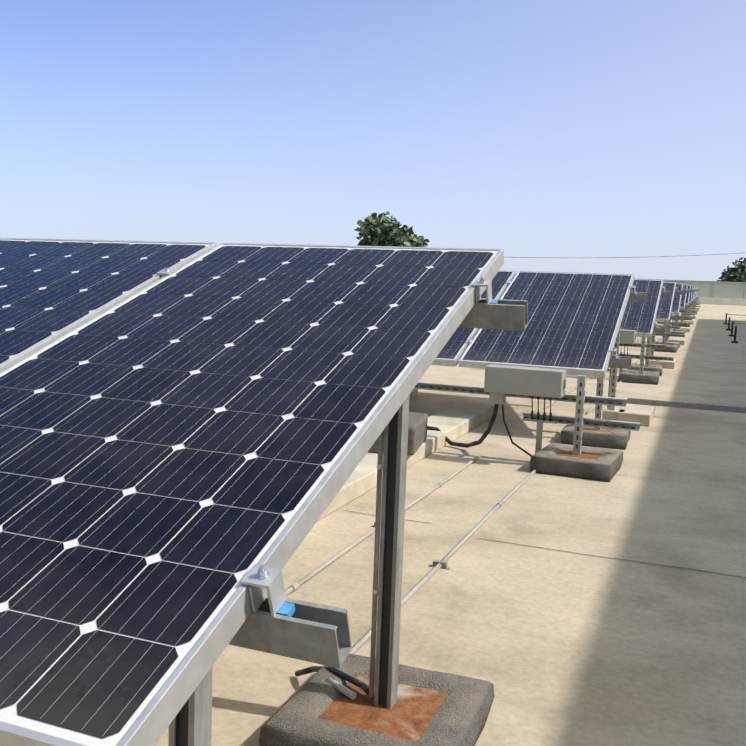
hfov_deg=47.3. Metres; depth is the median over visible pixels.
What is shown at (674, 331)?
support
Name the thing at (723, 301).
parapet wall
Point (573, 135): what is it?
sky
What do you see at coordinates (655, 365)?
mounting frame
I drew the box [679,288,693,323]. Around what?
mounting frame
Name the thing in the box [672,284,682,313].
module
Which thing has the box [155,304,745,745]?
roof slab
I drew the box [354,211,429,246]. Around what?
tree
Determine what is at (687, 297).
module
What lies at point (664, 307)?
module
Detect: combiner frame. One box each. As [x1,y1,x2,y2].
[414,364,639,481]
[607,329,673,384]
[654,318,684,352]
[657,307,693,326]
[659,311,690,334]
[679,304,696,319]
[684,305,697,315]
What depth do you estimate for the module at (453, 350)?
6.32 m
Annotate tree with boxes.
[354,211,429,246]
[717,257,745,281]
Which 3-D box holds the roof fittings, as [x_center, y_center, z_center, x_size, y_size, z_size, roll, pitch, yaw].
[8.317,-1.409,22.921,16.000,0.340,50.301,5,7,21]
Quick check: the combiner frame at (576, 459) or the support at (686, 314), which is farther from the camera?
the support at (686, 314)
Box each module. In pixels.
[0,238,216,371]
[0,243,503,745]
[431,270,515,366]
[458,271,634,377]
[620,279,662,337]
[656,282,675,321]
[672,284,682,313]
[680,285,687,308]
[685,285,690,304]
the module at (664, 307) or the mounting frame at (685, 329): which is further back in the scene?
the mounting frame at (685, 329)
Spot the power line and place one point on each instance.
(621, 257)
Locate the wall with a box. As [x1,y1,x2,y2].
[649,279,745,298]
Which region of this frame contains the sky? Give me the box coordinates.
[0,0,745,280]
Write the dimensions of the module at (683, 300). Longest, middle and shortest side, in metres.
1.956 x 0.992 x 0.048 m
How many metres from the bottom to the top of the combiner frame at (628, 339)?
0.562 m
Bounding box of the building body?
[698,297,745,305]
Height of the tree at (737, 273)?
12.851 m
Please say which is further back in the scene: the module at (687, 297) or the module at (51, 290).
the module at (687, 297)
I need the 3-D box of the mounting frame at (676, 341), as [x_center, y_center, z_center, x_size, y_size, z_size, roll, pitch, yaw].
[2.599,-1.258,16.566,6.568,1.058,1.748,5,7,21]
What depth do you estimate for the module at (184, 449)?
1.63 m
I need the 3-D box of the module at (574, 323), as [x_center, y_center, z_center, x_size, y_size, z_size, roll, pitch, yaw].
[1.404,-0.438,6.580,0.992,0.048,1.956,5,27,21]
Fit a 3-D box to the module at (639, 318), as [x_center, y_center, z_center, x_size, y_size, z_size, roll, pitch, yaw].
[3.217,-0.893,11.186,0.992,0.048,1.956,5,27,21]
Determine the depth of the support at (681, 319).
23.22 m
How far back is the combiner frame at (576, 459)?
4.81 m
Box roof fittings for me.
[285,313,745,699]
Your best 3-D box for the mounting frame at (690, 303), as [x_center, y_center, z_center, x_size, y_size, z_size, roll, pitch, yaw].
[8.038,-2.623,30.387,6.568,1.058,1.738,5,7,21]
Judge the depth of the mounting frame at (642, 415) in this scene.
5.86 m
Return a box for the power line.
[513,253,738,257]

